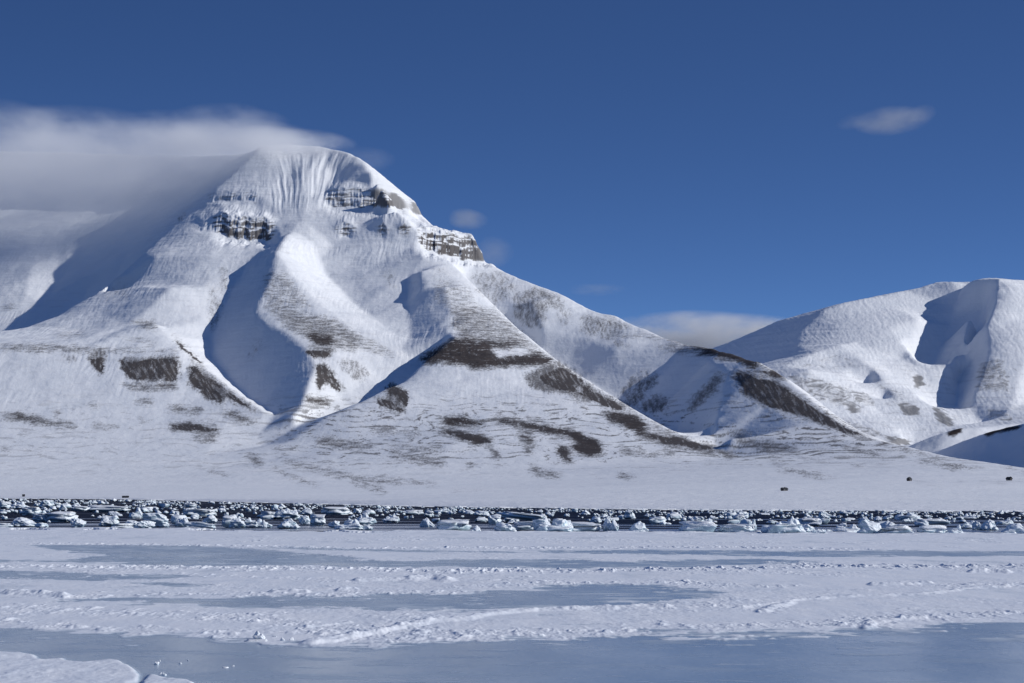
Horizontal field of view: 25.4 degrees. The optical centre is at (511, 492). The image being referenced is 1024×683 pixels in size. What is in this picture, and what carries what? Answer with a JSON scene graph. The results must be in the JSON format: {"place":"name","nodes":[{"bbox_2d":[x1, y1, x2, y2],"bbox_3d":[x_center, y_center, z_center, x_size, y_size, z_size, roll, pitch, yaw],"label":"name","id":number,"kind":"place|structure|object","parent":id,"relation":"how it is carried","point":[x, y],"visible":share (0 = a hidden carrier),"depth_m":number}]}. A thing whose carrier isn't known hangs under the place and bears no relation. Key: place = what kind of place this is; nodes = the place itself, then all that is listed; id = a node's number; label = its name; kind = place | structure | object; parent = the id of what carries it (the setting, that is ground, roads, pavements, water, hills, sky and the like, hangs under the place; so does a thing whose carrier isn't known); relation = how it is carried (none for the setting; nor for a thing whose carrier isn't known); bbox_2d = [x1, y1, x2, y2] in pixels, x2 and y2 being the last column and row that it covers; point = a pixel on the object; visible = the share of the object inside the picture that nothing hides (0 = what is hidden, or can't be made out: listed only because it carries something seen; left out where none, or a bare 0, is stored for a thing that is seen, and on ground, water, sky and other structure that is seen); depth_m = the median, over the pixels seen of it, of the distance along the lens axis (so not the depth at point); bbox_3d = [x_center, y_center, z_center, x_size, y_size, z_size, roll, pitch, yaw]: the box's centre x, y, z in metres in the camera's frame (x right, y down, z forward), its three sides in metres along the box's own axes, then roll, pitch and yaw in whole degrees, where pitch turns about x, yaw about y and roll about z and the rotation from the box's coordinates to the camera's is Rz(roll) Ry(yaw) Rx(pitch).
{"place":"outdoors","nodes":[
{"label":"outdoors","id":0,"kind":"place"},
{"bbox_2d":[0,144,1023,511],"bbox_3d":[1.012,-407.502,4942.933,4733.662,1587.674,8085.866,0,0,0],"label":"mountain","id":1,"kind":"structure","parent":0,"point":[292,324],"depth_m":4761.67},
{"bbox_2d":[0,498,1023,532],"bbox_3d":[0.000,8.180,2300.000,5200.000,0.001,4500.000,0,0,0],"label":"water","id":2,"kind":"structure","parent":0,"point":[409,523],"depth_m":732.91},
{"bbox_2d":[0,501,10,507],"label":"ice block","id":3,"kind":"structure","parent":2,"relation":"on","point":[5,504],"depth_m":1146.05},
{"bbox_2d":[0,523,12,526],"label":"ice block","id":4,"kind":"structure","parent":2,"relation":"on","point":[5,525],"depth_m":530.22},
{"bbox_2d":[10,501,28,508],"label":"ice block","id":5,"kind":"structure","parent":2,"relation":"on","point":[18,505],"depth_m":1110.08},
{"bbox_2d":[11,517,35,526],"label":"ice block","id":6,"kind":"structure","parent":2,"relation":"on","point":[21,522],"depth_m":537.68},
{"bbox_2d":[20,507,41,514],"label":"ice block","id":7,"kind":"structure","parent":2,"relation":"on","point":[29,510],"depth_m":807.26},
{"bbox_2d":[32,513,47,521],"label":"ice block","id":8,"kind":"structure","parent":2,"relation":"on","point":[39,517],"depth_m":622.71},
{"bbox_2d":[34,523,48,527],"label":"ice block","id":9,"kind":"structure","parent":2,"relation":"on","point":[41,525],"depth_m":522.32},
{"bbox_2d":[38,500,54,507],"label":"ice block","id":10,"kind":"structure","parent":2,"relation":"on","point":[47,503],"depth_m":1184.29},
{"bbox_2d":[45,511,77,521],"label":"ice block","id":11,"kind":"structure","parent":2,"relation":"on","point":[59,516],"depth_m":622.15},
{"bbox_2d":[59,504,66,509],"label":"ice block","id":12,"kind":"structure","parent":2,"relation":"on","point":[62,507],"depth_m":1015.09},
{"bbox_2d":[71,519,85,526],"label":"ice block","id":13,"kind":"structure","parent":2,"relation":"on","point":[79,523],"depth_m":530.05},
{"bbox_2d":[71,506,89,510],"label":"ice block","id":14,"kind":"structure","parent":2,"relation":"on","point":[79,508],"depth_m":986.42},
{"bbox_2d":[85,505,130,511],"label":"ice block","id":15,"kind":"structure","parent":2,"relation":"on","point":[102,508],"depth_m":933.88},
{"bbox_2d":[98,515,118,526],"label":"ice block","id":16,"kind":"structure","parent":2,"relation":"on","point":[107,521],"depth_m":538.02},
{"bbox_2d":[111,523,133,527],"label":"ice block","id":17,"kind":"object","parent":2,"relation":"on","point":[123,525],"depth_m":514.90},
{"bbox_2d":[125,520,137,526],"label":"ice block","id":18,"kind":"object","parent":2,"relation":"on","point":[133,522],"depth_m":522.54},
{"bbox_2d":[128,507,142,517],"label":"ice block","id":19,"kind":"object","parent":2,"relation":"on","point":[138,513],"depth_m":710.43},
{"bbox_2d":[140,508,148,512],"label":"ice piece","id":20,"kind":"object","parent":2,"relation":"on","point":[144,510],"visible":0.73,"depth_m":878.35},
{"bbox_2d":[134,520,155,527],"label":"ice block","id":21,"kind":"object","parent":2,"relation":"on","point":[145,524],"depth_m":507.48},
{"bbox_2d":[142,513,168,526],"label":"ice block","id":22,"kind":"structure","parent":2,"relation":"on","point":[160,520],"depth_m":529.94},
{"bbox_2d":[158,503,169,507],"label":"ice piece","id":23,"kind":"object","parent":2,"relation":"on","point":[162,505],"visible":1,"depth_m":1195.82},
{"bbox_2d":[171,514,186,523],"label":"ice piece","id":24,"kind":"object","parent":2,"relation":"on","point":[173,518],"visible":0.69,"depth_m":585.03},
{"bbox_2d":[174,516,187,526],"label":"ice block","id":25,"kind":"object","parent":2,"relation":"on","point":[179,522],"depth_m":538.32},
{"bbox_2d":[184,503,197,506],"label":"ice block","id":26,"kind":"structure","parent":2,"relation":"on","point":[190,504],"depth_m":1224.78},
{"bbox_2d":[182,522,215,528],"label":"ice block","id":27,"kind":"structure","parent":2,"relation":"on","point":[202,525],"depth_m":501.27},
{"bbox_2d":[182,509,216,515],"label":"ice block","id":28,"kind":"structure","parent":2,"relation":"on","point":[199,512],"depth_m":771.06},
{"bbox_2d":[201,515,217,523],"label":"ice block","id":29,"kind":"object","parent":2,"relation":"on","point":[211,519],"depth_m":591.85},
{"bbox_2d":[222,515,234,527],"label":"ice block","id":30,"kind":"object","parent":2,"relation":"on","point":[227,519],"depth_m":522.37},
{"bbox_2d":[228,518,245,527],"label":"ice block","id":31,"kind":"object","parent":2,"relation":"on","point":[237,523],"depth_m":514.86},
{"bbox_2d":[244,518,257,527],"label":"ice block","id":32,"kind":"object","parent":2,"relation":"on","point":[249,522],"depth_m":521.90},
{"bbox_2d":[256,518,272,527],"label":"ice block","id":33,"kind":"object","parent":2,"relation":"on","point":[262,524],"depth_m":522.28},
{"bbox_2d":[260,511,275,518],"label":"ice block","id":34,"kind":"object","parent":2,"relation":"on","point":[268,515],"depth_m":683.23},
{"bbox_2d":[274,508,299,518],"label":"ice block","id":35,"kind":"structure","parent":2,"relation":"on","point":[286,513],"depth_m":683.22},
{"bbox_2d":[277,518,299,528],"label":"ice block","id":36,"kind":"object","parent":2,"relation":"on","point":[289,523],"depth_m":507.44},
{"bbox_2d":[298,515,309,524],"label":"ice block","id":37,"kind":"object","parent":2,"relation":"on","point":[304,520],"depth_m":572.77},
{"bbox_2d":[300,508,313,514],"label":"ice block","id":38,"kind":"object","parent":2,"relation":"on","point":[307,511],"depth_m":826.13},
{"bbox_2d":[309,514,325,525],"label":"ice block","id":39,"kind":"object","parent":2,"relation":"on","point":[318,520],"depth_m":555.01},
{"bbox_2d":[328,521,339,527],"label":"ice block","id":40,"kind":"object","parent":2,"relation":"on","point":[332,524],"depth_m":522.80},
{"bbox_2d":[321,507,350,514],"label":"ice block","id":41,"kind":"structure","parent":2,"relation":"on","point":[335,510],"depth_m":826.38},
{"bbox_2d":[334,519,362,529],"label":"ice block","id":42,"kind":"structure","parent":2,"relation":"on","point":[354,525],"depth_m":486.70},
{"bbox_2d":[357,512,376,524],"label":"ice block","id":43,"kind":"object","parent":2,"relation":"on","point":[364,519],"depth_m":573.29},
{"bbox_2d":[362,525,372,529],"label":"ice block","id":44,"kind":"object","parent":2,"relation":"on","point":[367,527],"depth_m":486.87},
{"bbox_2d":[364,509,374,513],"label":"ice piece","id":45,"kind":"object","parent":2,"relation":"on","point":[370,511],"visible":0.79,"depth_m":834.82},
{"bbox_2d":[382,513,399,522],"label":"ice block","id":46,"kind":"object","parent":2,"relation":"on","point":[392,518],"depth_m":612.48},
{"bbox_2d":[405,510,423,514],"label":"ice block","id":47,"kind":"structure","parent":2,"relation":"on","point":[413,512],"depth_m":826.17},
{"bbox_2d":[419,518,434,526],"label":"ice block","id":48,"kind":"object","parent":2,"relation":"on","point":[425,522],"depth_m":530.02},
{"bbox_2d":[424,511,433,516],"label":"ice block","id":49,"kind":"object","parent":2,"relation":"on","point":[428,514],"depth_m":756.09},
{"bbox_2d":[441,508,451,513],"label":"ice block","id":50,"kind":"structure","parent":2,"relation":"on","point":[444,511],"depth_m":866.56},
{"bbox_2d":[436,519,471,530],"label":"ice block","id":51,"kind":"structure","parent":2,"relation":"on","point":[458,524],"depth_m":466.97},
{"bbox_2d":[471,525,480,530],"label":"ice block","id":52,"kind":"object","parent":2,"relation":"on","point":[476,528],"depth_m":461.59},
{"bbox_2d":[474,516,487,521],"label":"ice piece","id":53,"kind":"object","parent":2,"relation":"on","point":[481,519],"visible":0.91,"depth_m":622.42},
{"bbox_2d":[474,510,488,515],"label":"ice block","id":54,"kind":"object","parent":2,"relation":"on","point":[481,513],"depth_m":772.07},
{"bbox_2d":[488,514,501,524],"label":"ice block","id":55,"kind":"object","parent":2,"relation":"on","point":[494,519],"depth_m":572.87},
{"bbox_2d":[494,522,516,530],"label":"ice block","id":56,"kind":"object","parent":2,"relation":"on","point":[500,526],"depth_m":460.98},
{"bbox_2d":[0,527,1023,682],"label":"frozen fjord","id":57,"kind":"structure","parent":2,"relation":"on","point":[102,605],"depth_m":157.39},
{"bbox_2d":[244,639,267,641],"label":"snow lump","id":58,"kind":"object","parent":57,"relation":"on","point":[252,640],"visible":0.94,"depth_m":121.44},
{"bbox_2d":[252,631,265,638],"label":"snow lump","id":59,"kind":"object","parent":57,"relation":"on","point":[257,635],"visible":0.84,"depth_m":123.65},
{"bbox_2d":[0,498,1023,524],"bbox_3d":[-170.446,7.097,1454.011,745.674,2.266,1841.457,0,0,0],"label":"ice rubble","id":60,"kind":"object","parent":2,"relation":"on","point":[454,508],"visible":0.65,"depth_m":917.94},
{"bbox_2d":[8,498,1023,511],"bbox_3d":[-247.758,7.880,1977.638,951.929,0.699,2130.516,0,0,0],"label":"shore ice rubble","id":61,"kind":"object","parent":2,"relation":"on","point":[612,509],"visible":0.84,"depth_m":1041.19},
{"bbox_2d":[496,511,547,520],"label":"ice block","id":62,"kind":"structure","parent":2,"relation":"on","point":[522,516],"depth_m":612.51},
{"bbox_2d":[514,521,533,530],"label":"ice block","id":63,"kind":"structure","parent":2,"relation":"on","point":[524,526],"depth_m":467.32},
{"bbox_2d":[532,517,573,531],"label":"ice block","id":64,"kind":"structure","parent":2,"relation":"on","point":[563,525],"depth_m":456.05},
{"bbox_2d":[580,510,589,514],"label":"ice piece","id":65,"kind":"object","parent":2,"relation":"on","point":[585,512],"visible":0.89,"depth_m":815.40},
{"bbox_2d":[571,522,600,531],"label":"ice block","id":66,"kind":"structure","parent":2,"relation":"on","point":[585,526],"depth_m":461.11},
{"bbox_2d":[590,517,601,523],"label":"ice block","id":67,"kind":"object","parent":2,"relation":"on","point":[596,520],"depth_m":591.87},
{"bbox_2d":[603,518,618,531],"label":"ice block","id":68,"kind":"object","parent":2,"relation":"on","point":[608,525],"depth_m":461.29},
{"bbox_2d":[623,510,635,518],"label":"ice block","id":69,"kind":"object","parent":2,"relation":"on","point":[628,514],"depth_m":683.13},
{"bbox_2d":[629,521,648,531],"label":"ice block","id":70,"kind":"object","parent":2,"relation":"on","point":[639,526],"depth_m":455.63},
{"bbox_2d":[649,516,666,524],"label":"ice block","id":71,"kind":"object","parent":2,"relation":"on","point":[656,520],"depth_m":572.71},
{"bbox_2d":[667,512,681,519],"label":"ice piece","id":72,"kind":"object","parent":2,"relation":"on","point":[674,516],"visible":0.86,"depth_m":666.82},
{"bbox_2d":[689,516,703,520],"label":"ice block","id":73,"kind":"object","parent":2,"relation":"on","point":[695,518],"depth_m":602.07},
{"bbox_2d":[678,521,716,531],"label":"ice block","id":74,"kind":"structure","parent":2,"relation":"on","point":[707,526],"depth_m":448.78},
{"bbox_2d":[727,520,739,523],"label":"ice piece","id":75,"kind":"object","parent":2,"relation":"on","point":[733,521],"visible":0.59,"depth_m":565.61},
{"bbox_2d":[717,524,753,531],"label":"ice block","id":76,"kind":"structure","parent":2,"relation":"on","point":[736,528],"depth_m":449.68},
{"bbox_2d":[731,514,744,521],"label":"ice block","id":77,"kind":"object","parent":2,"relation":"on","point":[739,517],"depth_m":582.38},
{"bbox_2d":[740,519,751,523],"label":"ice piece","id":78,"kind":"object","parent":2,"relation":"on","point":[744,521],"visible":0.52,"depth_m":546.63},
{"bbox_2d":[748,519,756,530],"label":"ice block","id":79,"kind":"object","parent":2,"relation":"on","point":[753,525],"depth_m":480.36},
{"bbox_2d":[761,516,805,532],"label":"ice block","id":80,"kind":"structure","parent":2,"relation":"on","point":[791,525],"depth_m":438.30},
{"bbox_2d":[802,524,814,531],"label":"ice block","id":81,"kind":"object","parent":2,"relation":"on","point":[807,527],"depth_m":449.77},
{"bbox_2d":[797,518,821,525],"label":"ice block","id":82,"kind":"structure","parent":2,"relation":"on","point":[813,521],"depth_m":545.86},
{"bbox_2d":[812,529,825,532],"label":"ice block","id":83,"kind":"object","parent":2,"relation":"on","point":[819,531],"depth_m":439.01},
{"bbox_2d":[815,517,829,523],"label":"ice piece","id":84,"kind":"object","parent":2,"relation":"on","point":[825,521],"visible":0.56,"depth_m":576.83},
{"bbox_2d":[817,511,830,519],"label":"ice block","id":85,"kind":"object","parent":2,"relation":"on","point":[824,514],"depth_m":657.78},
{"bbox_2d":[833,524,859,531],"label":"ice block","id":86,"kind":"object","parent":2,"relation":"on","point":[853,528],"depth_m":445.07},
{"bbox_2d":[858,516,869,523],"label":"ice block","id":87,"kind":"object","parent":2,"relation":"on","point":[863,518],"depth_m":582.57},
{"bbox_2d":[857,520,881,533],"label":"ice block","id":88,"kind":"object","parent":2,"relation":"on","point":[869,527],"depth_m":438.93},
{"bbox_2d":[878,520,905,528],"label":"ice block","id":89,"kind":"structure","parent":2,"relation":"on","point":[883,524],"depth_m":508.45},
{"bbox_2d":[879,526,913,532],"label":"ice block","id":90,"kind":"structure","parent":2,"relation":"on","point":[897,529],"depth_m":437.58},
{"bbox_2d":[894,512,921,519],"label":"ice block","id":91,"kind":"structure","parent":2,"relation":"on","point":[909,515],"depth_m":659.41},
{"bbox_2d":[914,520,928,525],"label":"ice piece","id":92,"kind":"object","parent":2,"relation":"on","point":[924,522],"visible":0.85,"depth_m":555.04},
{"bbox_2d":[916,525,946,532],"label":"ice block","id":93,"kind":"structure","parent":2,"relation":"on","point":[931,528],"depth_m":438.62},
{"bbox_2d":[914,519,950,524],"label":"ice block","id":94,"kind":"structure","parent":2,"relation":"on","point":[937,522],"depth_m":572.34},
{"bbox_2d":[947,525,962,532],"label":"ice block","id":95,"kind":"object","parent":2,"relation":"on","point":[957,529],"depth_m":438.53},
{"bbox_2d":[955,513,975,518],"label":"ice block","id":96,"kind":"object","parent":2,"relation":"on","point":[966,516],"depth_m":682.72},
{"bbox_2d":[960,522,972,528],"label":"ice block","id":97,"kind":"object","parent":2,"relation":"on","point":[966,525],"depth_m":507.49},
{"bbox_2d":[972,521,979,529],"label":"ice block","id":98,"kind":"structure","parent":2,"relation":"on","point":[975,525],"depth_m":493.39},
{"bbox_2d":[979,519,998,529],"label":"ice block","id":99,"kind":"structure","parent":2,"relation":"on","point":[989,524],"depth_m":486.80},
{"bbox_2d":[995,518,1012,524],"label":"ice block","id":100,"kind":"structure","parent":2,"relation":"on","point":[1007,522],"depth_m":573.19},
{"bbox_2d":[1001,523,1023,533],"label":"ice block","id":101,"kind":"structure","parent":2,"relation":"on","point":[1017,528],"depth_m":438.05},
{"bbox_2d":[0,0,1023,348],"label":"sky","id":102,"kind":"structure","parent":0,"point":[709,174]},
{"bbox_2d":[711,278,1023,446],"bbox_3d":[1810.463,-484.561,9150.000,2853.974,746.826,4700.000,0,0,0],"label":"mountain","id":103,"kind":"structure","parent":0,"point":[907,368],"depth_m":8431.19},
{"bbox_2d":[909,424,1020,451],"bbox_3d":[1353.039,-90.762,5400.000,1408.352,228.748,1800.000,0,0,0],"label":"hill","id":104,"kind":"structure","parent":0,"point":[943,440],"depth_m":5169.77},
{"bbox_2d":[931,424,1023,467],"bbox_3d":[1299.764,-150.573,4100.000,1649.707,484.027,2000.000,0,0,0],"label":"hill","id":105,"kind":"structure","parent":0,"point":[1004,446],"depth_m":4076.72}
]}

